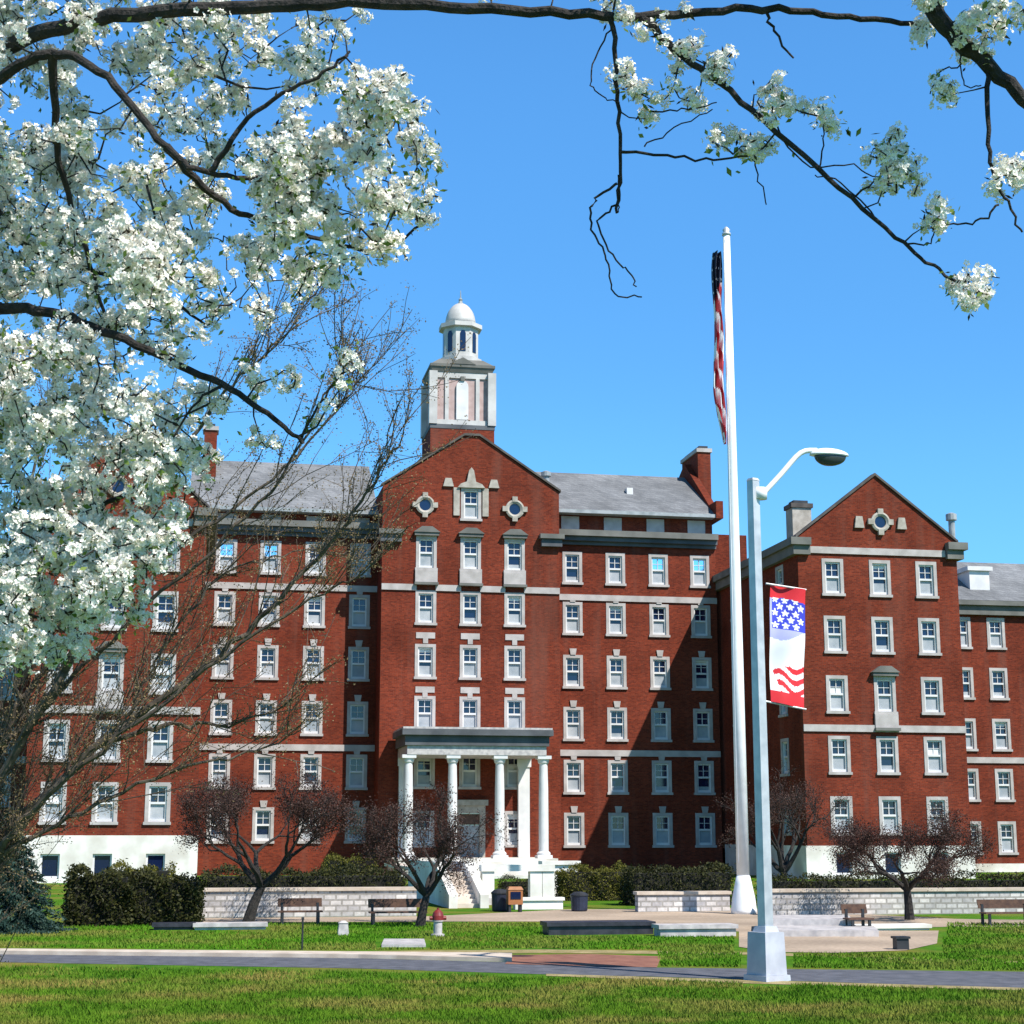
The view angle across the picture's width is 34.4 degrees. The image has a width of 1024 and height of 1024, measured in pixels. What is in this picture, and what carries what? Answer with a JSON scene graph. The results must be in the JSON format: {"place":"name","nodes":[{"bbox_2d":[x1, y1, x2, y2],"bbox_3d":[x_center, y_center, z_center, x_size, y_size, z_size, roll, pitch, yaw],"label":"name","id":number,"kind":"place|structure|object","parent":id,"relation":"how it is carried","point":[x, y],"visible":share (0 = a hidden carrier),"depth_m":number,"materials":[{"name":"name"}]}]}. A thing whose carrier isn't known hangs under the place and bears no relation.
{"place":"outdoors","nodes":[
{"label":"outdoors","id":0,"kind":"place"},
{"bbox_2d":[202,887,416,917],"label":"stone wall","id":1,"kind":"structure","parent":0,"point":[336,902],"depth_m":51.15,"materials":[{"name":"stone"}]},
{"bbox_2d":[384,859,488,907],"bbox_3d":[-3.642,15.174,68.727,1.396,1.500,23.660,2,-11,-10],"label":"entrance stairs","id":2,"kind":"structure","parent":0,"point":[476,892],"depth_m":58.99,"materials":[{"name":"stone"}]},
{"bbox_2d":[21,290,975,882],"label":"hospital building","id":3,"kind":"structure","parent":0,"point":[543,660],"depth_m":105.78,"materials":[{"name":"red brick"}]},
{"bbox_2d":[90,782,118,824],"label":"window","id":4,"kind":"structure","parent":3,"relation":"in","point":[105,818],"depth_m":88.25,"materials":[{"name":"stone"}]},
{"bbox_2d":[95,641,127,711],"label":"window","id":5,"kind":"structure","parent":3,"relation":"in","point":[111,650],"depth_m":89.55,"materials":[{"name":"stone"}]},
{"bbox_2d":[143,782,170,824],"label":"window","id":6,"kind":"structure","parent":3,"relation":"in","point":[156,813],"depth_m":88.77,"materials":[{"name":"stone"}]},
{"bbox_2d":[145,721,172,762],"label":"window","id":7,"kind":"structure","parent":3,"relation":"in","point":[161,742],"depth_m":89.40,"materials":[{"name":"stone"}]},
{"bbox_2d":[151,591,178,631],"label":"window","id":8,"kind":"structure","parent":3,"relation":"in","point":[163,601],"depth_m":90.81,"materials":[{"name":"stone"}]},
{"bbox_2d":[213,588,235,625],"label":"window","id":9,"kind":"structure","parent":3,"relation":"in","point":[220,595],"depth_m":106.27,"materials":[{"name":"stone"}]},
{"bbox_2d":[251,801,273,843],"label":"window","id":10,"kind":"structure","parent":3,"relation":"in","point":[262,818],"depth_m":104.16,"materials":[{"name":"stone"}]},
{"bbox_2d":[252,750,275,789],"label":"window","id":11,"kind":"structure","parent":3,"relation":"in","point":[263,769],"depth_m":104.80,"materials":[{"name":"stone"}]},
{"bbox_2d":[256,638,278,679],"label":"window","id":12,"kind":"structure","parent":3,"relation":"in","point":[272,653],"depth_m":106.14,"materials":[{"name":"stone"}]},
{"bbox_2d":[303,591,325,627],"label":"window","id":13,"kind":"structure","parent":3,"relation":"in","point":[316,613],"depth_m":107.29,"materials":[{"name":"stone"}]},
{"bbox_2d":[345,751,367,789],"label":"window","id":14,"kind":"structure","parent":3,"relation":"in","point":[356,764],"depth_m":105.83,"materials":[{"name":"stone"}]},
{"bbox_2d":[346,695,368,736],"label":"window","id":15,"kind":"structure","parent":3,"relation":"in","point":[357,711],"depth_m":106.48,"materials":[{"name":"stone"}]},
{"bbox_2d":[347,640,369,681],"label":"window","id":16,"kind":"structure","parent":3,"relation":"in","point":[358,656],"depth_m":107.15,"materials":[{"name":"stone"}]},
{"bbox_2d":[348,592,369,628],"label":"window","id":17,"kind":"structure","parent":3,"relation":"in","point":[359,604],"depth_m":107.81,"materials":[{"name":"stone"}]},
{"bbox_2d":[413,758,435,788],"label":"window","id":18,"kind":"structure","parent":3,"relation":"in","point":[424,768],"depth_m":103.83,"materials":[{"name":"stone"}]},
{"bbox_2d":[414,696,435,726],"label":"window","id":19,"kind":"structure","parent":3,"relation":"in","point":[424,708],"depth_m":104.55,"materials":[{"name":"stone"}]},
{"bbox_2d":[414,590,436,642],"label":"window","id":20,"kind":"structure","parent":3,"relation":"in","point":[425,600],"depth_m":105.78,"materials":[{"name":"stone"}]},
{"bbox_2d":[414,644,436,697],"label":"window","id":21,"kind":"structure","parent":3,"relation":"in","point":[425,654],"depth_m":105.11,"materials":[{"name":"stone"}]},
{"bbox_2d":[414,526,440,584],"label":"window","id":22,"kind":"structure","parent":3,"relation":"in","point":[426,570],"depth_m":106.37,"materials":[{"name":"stone"}]},
{"bbox_2d":[459,696,479,726],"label":"window","id":23,"kind":"structure","parent":3,"relation":"in","point":[469,708],"depth_m":105.06,"materials":[{"name":"stone"}]},
{"bbox_2d":[458,759,480,788],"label":"window","id":24,"kind":"structure","parent":3,"relation":"in","point":[469,769],"depth_m":104.34,"materials":[{"name":"stone"}]},
{"bbox_2d":[459,591,481,643],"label":"window","id":25,"kind":"structure","parent":3,"relation":"in","point":[470,602],"depth_m":106.30,"materials":[{"name":"stone"}]},
{"bbox_2d":[459,645,481,697],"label":"window","id":26,"kind":"structure","parent":3,"relation":"in","point":[470,655],"depth_m":105.65,"materials":[{"name":"stone"}]},
{"bbox_2d":[460,488,481,521],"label":"window","id":27,"kind":"structure","parent":3,"relation":"in","point":[470,497],"depth_m":107.65,"materials":[{"name":"stone"}]},
{"bbox_2d":[458,527,484,586],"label":"window","id":28,"kind":"structure","parent":3,"relation":"in","point":[470,574],"depth_m":106.87,"materials":[{"name":"stone"}]},
{"bbox_2d":[457,800,487,856],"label":"door","id":29,"kind":"structure","parent":3,"relation":"in","point":[476,805],"depth_m":103.71,"materials":[{"name":"stone"}]},
{"bbox_2d":[503,592,525,644],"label":"window","id":30,"kind":"structure","parent":3,"relation":"in","point":[514,603],"depth_m":106.82,"materials":[{"name":"stone"}]},
{"bbox_2d":[503,646,525,698],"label":"window","id":31,"kind":"structure","parent":3,"relation":"in","point":[514,656],"depth_m":106.14,"materials":[{"name":"stone"}]},
{"bbox_2d":[504,697,524,727],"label":"window","id":32,"kind":"structure","parent":3,"relation":"in","point":[514,709],"depth_m":105.57,"materials":[{"name":"stone"}]},
{"bbox_2d":[502,529,527,587],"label":"window","id":33,"kind":"structure","parent":3,"relation":"in","point":[514,571],"depth_m":107.39,"materials":[{"name":"stone"}]},
{"bbox_2d":[562,551,582,584],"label":"window","id":34,"kind":"structure","parent":3,"relation":"in","point":[571,561],"depth_m":110.99,"materials":[{"name":"stone"}]},
{"bbox_2d":[562,600,583,635],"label":"window","id":35,"kind":"structure","parent":3,"relation":"in","point":[572,610],"depth_m":110.34,"materials":[{"name":"stone"}]},
{"bbox_2d":[562,648,583,688],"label":"window","id":36,"kind":"structure","parent":3,"relation":"in","point":[572,663],"depth_m":109.67,"materials":[{"name":"stone"}]},
{"bbox_2d":[563,700,584,740],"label":"window","id":37,"kind":"structure","parent":3,"relation":"in","point":[573,715],"depth_m":109.00,"materials":[{"name":"stone"}]},
{"bbox_2d":[563,756,584,794],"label":"window","id":38,"kind":"structure","parent":3,"relation":"in","point":[573,768],"depth_m":108.34,"materials":[{"name":"stone"}]},
{"bbox_2d":[563,806,585,847],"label":"window","id":39,"kind":"structure","parent":3,"relation":"in","point":[573,821],"depth_m":107.68,"materials":[{"name":"stone"}]},
{"bbox_2d":[605,553,625,585],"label":"window","id":40,"kind":"structure","parent":3,"relation":"in","point":[615,562],"depth_m":111.51,"materials":[{"name":"stone"}]},
{"bbox_2d":[605,601,626,636],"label":"window","id":41,"kind":"structure","parent":3,"relation":"in","point":[615,611],"depth_m":110.88,"materials":[{"name":"stone"}]},
{"bbox_2d":[606,649,627,689],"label":"window","id":42,"kind":"structure","parent":3,"relation":"in","point":[616,664],"depth_m":110.18,"materials":[{"name":"stone"}]},
{"bbox_2d":[607,701,628,741],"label":"window","id":43,"kind":"structure","parent":3,"relation":"in","point":[616,716],"depth_m":109.54,"materials":[{"name":"stone"}]},
{"bbox_2d":[607,756,628,794],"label":"window","id":44,"kind":"structure","parent":3,"relation":"in","point":[617,768],"depth_m":108.90,"materials":[{"name":"stone"}]},
{"bbox_2d":[608,806,629,847],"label":"window","id":45,"kind":"structure","parent":3,"relation":"in","point":[618,830],"depth_m":108.21,"materials":[{"name":"stone"}]},
{"bbox_2d":[648,554,668,586],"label":"window","id":46,"kind":"structure","parent":3,"relation":"in","point":[658,563],"depth_m":112.05,"materials":[{"name":"stone"}]},
{"bbox_2d":[649,602,669,637],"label":"window","id":47,"kind":"structure","parent":3,"relation":"in","point":[658,612],"depth_m":111.40,"materials":[{"name":"stone"}]},
{"bbox_2d":[650,650,670,689],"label":"window","id":48,"kind":"structure","parent":3,"relation":"in","point":[659,665],"depth_m":110.72,"materials":[{"name":"stone"}]},
{"bbox_2d":[651,702,671,741],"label":"window","id":49,"kind":"structure","parent":3,"relation":"in","point":[660,716],"depth_m":110.07,"materials":[{"name":"stone"}]},
{"bbox_2d":[651,757,672,794],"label":"window","id":50,"kind":"structure","parent":3,"relation":"in","point":[661,769],"depth_m":109.40,"materials":[{"name":"stone"}]},
{"bbox_2d":[652,806,673,847],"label":"window","id":51,"kind":"structure","parent":3,"relation":"in","point":[662,821],"depth_m":108.76,"materials":[{"name":"stone"}]},
{"bbox_2d":[690,555,710,587],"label":"window","id":52,"kind":"structure","parent":3,"relation":"in","point":[699,565],"depth_m":112.57,"materials":[{"name":"stone"}]},
{"bbox_2d":[691,603,711,637],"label":"window","id":53,"kind":"structure","parent":3,"relation":"in","point":[700,613],"depth_m":111.91,"materials":[{"name":"stone"}]},
{"bbox_2d":[692,651,712,690],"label":"window","id":54,"kind":"structure","parent":3,"relation":"in","point":[701,665],"depth_m":111.26,"materials":[{"name":"stone"}]},
{"bbox_2d":[693,702,713,742],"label":"window","id":55,"kind":"structure","parent":3,"relation":"in","point":[702,717],"depth_m":110.58,"materials":[{"name":"stone"}]},
{"bbox_2d":[694,757,715,794],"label":"window","id":56,"kind":"structure","parent":3,"relation":"in","point":[703,769],"depth_m":109.94,"materials":[{"name":"stone"}]},
{"bbox_2d":[695,807,716,847],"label":"window","id":57,"kind":"structure","parent":3,"relation":"in","point":[704,821],"depth_m":109.27,"materials":[{"name":"stone"}]},
{"bbox_2d":[821,558,845,595],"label":"window","id":58,"kind":"structure","parent":3,"relation":"in","point":[832,569],"depth_m":98.23,"materials":[{"name":"stone"}]},
{"bbox_2d":[823,615,847,653],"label":"window","id":59,"kind":"structure","parent":3,"relation":"in","point":[834,626],"depth_m":97.59,"materials":[{"name":"stone"}]},
{"bbox_2d":[826,675,849,713],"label":"window","id":60,"kind":"structure","parent":3,"relation":"in","point":[836,685],"depth_m":96.92,"materials":[{"name":"stone"}]},
{"bbox_2d":[828,736,852,774],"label":"window","id":61,"kind":"structure","parent":3,"relation":"in","point":[839,754],"depth_m":96.24,"materials":[{"name":"stone"}]},
{"bbox_2d":[869,560,892,597],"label":"window","id":62,"kind":"structure","parent":3,"relation":"in","point":[879,570],"depth_m":98.79,"materials":[{"name":"stone"}]},
{"bbox_2d":[871,617,895,654],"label":"window","id":63,"kind":"structure","parent":3,"relation":"in","point":[881,627],"depth_m":98.14,"materials":[{"name":"stone"}]},
{"bbox_2d":[870,666,900,730],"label":"window","id":64,"kind":"structure","parent":3,"relation":"in","point":[886,718],"depth_m":97.30,"materials":[{"name":"stone"}]},
{"bbox_2d":[876,736,900,774],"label":"window","id":65,"kind":"structure","parent":3,"relation":"in","point":[886,746],"depth_m":96.78,"materials":[{"name":"stone"}]},
{"bbox_2d":[878,796,902,835],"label":"window","id":66,"kind":"structure","parent":3,"relation":"in","point":[889,806],"depth_m":96.15,"materials":[{"name":"stone"}]},
{"bbox_2d":[915,561,938,598],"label":"window","id":67,"kind":"structure","parent":3,"relation":"in","point":[926,572],"depth_m":99.30,"materials":[{"name":"stone"}]},
{"bbox_2d":[918,618,941,655],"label":"window","id":68,"kind":"structure","parent":3,"relation":"in","point":[928,628],"depth_m":98.64,"materials":[{"name":"stone"}]},
{"bbox_2d":[920,677,944,714],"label":"window","id":69,"kind":"structure","parent":3,"relation":"in","point":[931,687],"depth_m":97.97,"materials":[{"name":"stone"}]},
{"bbox_2d":[923,737,947,774],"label":"window","id":70,"kind":"structure","parent":3,"relation":"in","point":[934,747],"depth_m":97.30,"materials":[{"name":"stone"}]},
{"bbox_2d":[0,963,1023,1023],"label":"grass","id":71,"kind":"structure","parent":0,"point":[903,1008],"depth_m":24.99,"materials":[{"name":"plant"}]},
{"bbox_2d":[0,872,1023,1023],"bbox_3d":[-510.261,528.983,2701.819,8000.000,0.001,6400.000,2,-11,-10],"label":"lawn","id":72,"kind":"structure","parent":0,"point":[431,909],"depth_m":36.68,"materials":[{"name":"green plant"}]},
{"bbox_2d":[0,551,34,866],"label":"brick annex","id":73,"kind":"object","parent":72,"relation":"on","point":[4,688],"visible":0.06,"depth_m":102.57,"materials":[{"name":"brick"}]},
{"bbox_2d":[0,807,77,934],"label":"spruce tree","id":74,"kind":"object","parent":72,"relation":"on","point":[34,919],"visible":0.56,"depth_m":43.11,"materials":[{"name":"green plant"}]},
{"bbox_2d":[57,861,137,926],"bbox_3d":[-11.625,10.776,46.705,2.242,1.801,2.233,2,-11,-10],"label":"hedge","id":75,"kind":"object","parent":72,"relation":"on","point":[94,899],"visible":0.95,"depth_m":46.07,"materials":[{"name":"green plant"}]},
{"bbox_2d":[121,868,207,925],"bbox_3d":[-9.913,10.949,47.164,2.491,1.638,2.120,2,-11,-10],"label":"hedge","id":76,"kind":"object","parent":72,"relation":"on","point":[177,898],"visible":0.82,"depth_m":46.53,"materials":[{"name":"green plant"}]},
{"bbox_2d":[0,226,476,964],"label":"bare tree","id":77,"kind":"object","parent":72,"relation":"on","point":[16,822],"visible":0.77,"depth_m":15.68,"materials":[{"name":"brown plant"}]},
{"bbox_2d":[0,948,511,961],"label":"kerb","id":78,"kind":"structure","parent":72,"relation":"on","point":[479,956],"depth_m":34.53,"materials":[{"name":"concrete"}]},
{"bbox_2d":[168,764,367,921],"bbox_3d":[-7.040,9.647,48.343,5.991,4.744,5.786,2,-11,-10],"label":"plum tree","id":79,"kind":"object","parent":72,"relation":"on","point":[304,808],"visible":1,"depth_m":47.69,"materials":[{"name":"brown plant"}]},
{"bbox_2d":[201,860,407,887],"bbox_3d":[-7.098,12.755,56.547,7.160,1.671,2.472,2,-11,-10],"label":"hedge","id":80,"kind":"object","parent":72,"relation":"on","point":[330,879],"visible":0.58,"depth_m":55.98,"materials":[{"name":"green plant"}]},
{"bbox_2d":[341,776,518,926],"bbox_3d":[-2.408,9.467,46.257,4.806,4.256,4.689,2,-11,-10],"label":"plum tree","id":81,"kind":"object","parent":72,"relation":"on","point":[444,844],"visible":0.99,"depth_m":45.76,"materials":[{"name":"brown plant"}]},
{"bbox_2d":[0,0,1023,687],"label":"pear tree","id":82,"kind":"object","parent":72,"relation":"on","point":[294,206],"visible":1,"depth_m":7.00,"materials":[{"name":"white plant"}]},
{"bbox_2d":[0,921,1023,970],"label":"grass","id":83,"kind":"structure","parent":72,"relation":"on","point":[994,959],"depth_m":38.66,"materials":[{"name":"plant"}]},
{"bbox_2d":[479,864,554,904],"bbox_3d":[0.183,13.592,60.414,2.721,1.426,0.560,2,-11,-10],"label":"stone balustrade","id":84,"kind":"object","parent":72,"relation":"on","point":[540,880],"visible":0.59,"depth_m":60.33,"materials":[{"name":"grey stone"}]},
{"bbox_2d":[554,860,627,900],"bbox_3d":[3.110,14.332,64.405,3.008,1.556,2.046,2,-11,-10],"label":"hedge","id":85,"kind":"object","parent":72,"relation":"on","point":[601,883],"visible":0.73,"depth_m":63.77,"materials":[{"name":"green plant"}]},
{"bbox_2d":[540,920,655,934],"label":"stone wall","id":86,"kind":"structure","parent":72,"relation":"on","point":[592,927],"depth_m":42.16,"materials":[{"name":"stone"}]},
{"bbox_2d":[617,860,736,905],"bbox_3d":[5.992,13.459,60.165,4.197,1.663,2.292,2,-11,-10],"label":"hedge","id":87,"kind":"object","parent":72,"relation":"on","point":[689,878],"visible":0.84,"depth_m":59.49,"materials":[{"name":"green plant"}]},
{"bbox_2d":[651,923,738,936],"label":"stone wall","id":88,"kind":"structure","parent":72,"relation":"on","point":[702,929],"depth_m":41.39,"materials":[{"name":"grey stone"}]},
{"bbox_2d":[710,760,851,880],"bbox_3d":[10.438,12.287,64.053,6.034,5.496,5.775,2,-11,-10],"label":"plum tree","id":89,"kind":"object","parent":72,"relation":"on","point":[785,865],"visible":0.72,"depth_m":63.78,"materials":[{"name":"brown plant"}]},
{"bbox_2d":[546,974,1023,989],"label":"path edge","id":90,"kind":"object","parent":72,"relation":"on","point":[799,982],"visible":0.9,"depth_m":28.42,"materials":[{"name":"beige concrete"}]},
{"bbox_2d":[743,448,848,981],"bbox_3d":[5.196,3.494,29.949,2.278,9.597,0.767,2,-11,-10],"label":"street lamp","id":91,"kind":"object","parent":72,"relation":"on","point":[766,957],"visible":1,"depth_m":29.58,"materials":[{"name":"metal"}]},
{"bbox_2d":[766,583,805,709],"bbox_3d":[4.987,2.441,30.114,0.841,2.318,0.140,2,-11,-10],"label":"street banner","id":92,"kind":"object","parent":91,"relation":"hanging from","point":[787,635],"visible":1,"depth_m":30.11,"materials":[{"name":"multicoloured fabric"}]},
{"bbox_2d":[739,931,938,952],"bbox_3d":[8.091,10.287,39.775,5.227,0.001,8.833,-1,-11,8],"label":"plaza apron","id":93,"kind":"object","parent":72,"relation":"on","point":[883,941],"visible":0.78,"depth_m":38.91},
{"bbox_2d":[773,915,878,936],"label":"plaza steps","id":94,"kind":"structure","parent":93,"relation":"on","point":[811,925],"depth_m":42.47,"materials":[{"name":"concrete"}]},
{"bbox_2d":[752,869,1023,902],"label":"hedge","id":95,"kind":"object","parent":72,"relation":"on","point":[836,881],"visible":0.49,"depth_m":60.11,"materials":[{"name":"green plant"}]},
{"bbox_2d":[772,887,1023,914],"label":"stone wall","id":96,"kind":"structure","parent":72,"relation":"on","point":[829,901],"depth_m":52.80,"materials":[{"name":"stone"}]},
{"bbox_2d":[816,795,1003,919],"bbox_3d":[11.575,10.369,49.824,5.570,3.810,4.968,-7,-13,34],"label":"plum tree","id":97,"kind":"object","parent":72,"relation":"on","point":[850,845],"visible":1,"depth_m":49.33,"materials":[{"name":"brown plant"}]},
{"bbox_2d":[957,562,1023,871],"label":"brick annex","id":98,"kind":"object","parent":72,"relation":"on","point":[991,604],"visible":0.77,"depth_m":114.61,"materials":[{"name":"brick"}]},
{"bbox_2d":[992,719,1012,751],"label":"window","id":99,"kind":"structure","parent":98,"relation":"in","point":[1001,732],"depth_m":114.32,"materials":[{"name":"stone"}]},
{"bbox_2d":[994,769,1015,801],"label":"window","id":100,"kind":"structure","parent":98,"relation":"in","point":[1004,784],"depth_m":113.68,"materials":[{"name":"stone"}]},
{"bbox_2d":[997,821,1018,854],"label":"window","id":101,"kind":"structure","parent":98,"relation":"in","point":[1007,834],"depth_m":113.01,"materials":[{"name":"stone"}]},
{"bbox_2d":[0,954,1023,987],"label":"road","id":102,"kind":"structure","parent":0,"point":[981,978],"depth_m":31.20,"materials":[{"name":"asphalt"}]},
{"bbox_2d":[505,954,659,966],"bbox_3d":[1.413,9.068,33.514,3.139,0.001,3.404,-1,-11,7],"label":"crossing","id":103,"kind":"object","parent":102,"relation":"on","point":[600,960],"visible":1,"depth_m":33.36,"materials":[{"name":"brick"}]},
{"bbox_2d":[0,0,1023,563],"label":"sky","id":104,"kind":"structure","parent":0,"point":[844,339],"materials":[{"name":"blue"}]},
{"bbox_2d":[132,949,1013,962],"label":"verge","id":105,"kind":"structure","parent":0,"point":[586,951],"depth_m":35.97,"materials":[{"name":"green plant"}]},
{"bbox_2d":[201,908,1023,930],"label":"plaza paving","id":106,"kind":"structure","parent":0,"point":[746,922],"depth_m":50.13,"materials":[{"name":"concrete"}]},
{"bbox_2d":[633,891,731,911],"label":"stone wall","id":107,"kind":"structure","parent":106,"relation":"on","point":[673,901],"depth_m":54.64,"materials":[{"name":"stone"}]},
{"bbox_2d":[722,227,756,913],"bbox_3d":[7.449,1.490,55.354,0.822,23.248,0.822,2,-11,-10],"label":"flagpole","id":108,"kind":"object","parent":106,"relation":"on","point":[743,900],"visible":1,"depth_m":54.70,"materials":[{"name":"metal"}]},
{"bbox_2d":[711,250,726,443],"bbox_3d":[7.041,-5.637,56.637,0.489,6.870,0.432,2,-11,-10],"label":"flag","id":109,"kind":"object","parent":108,"relation":"hanging from","point":[718,363],"visible":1,"depth_m":56.64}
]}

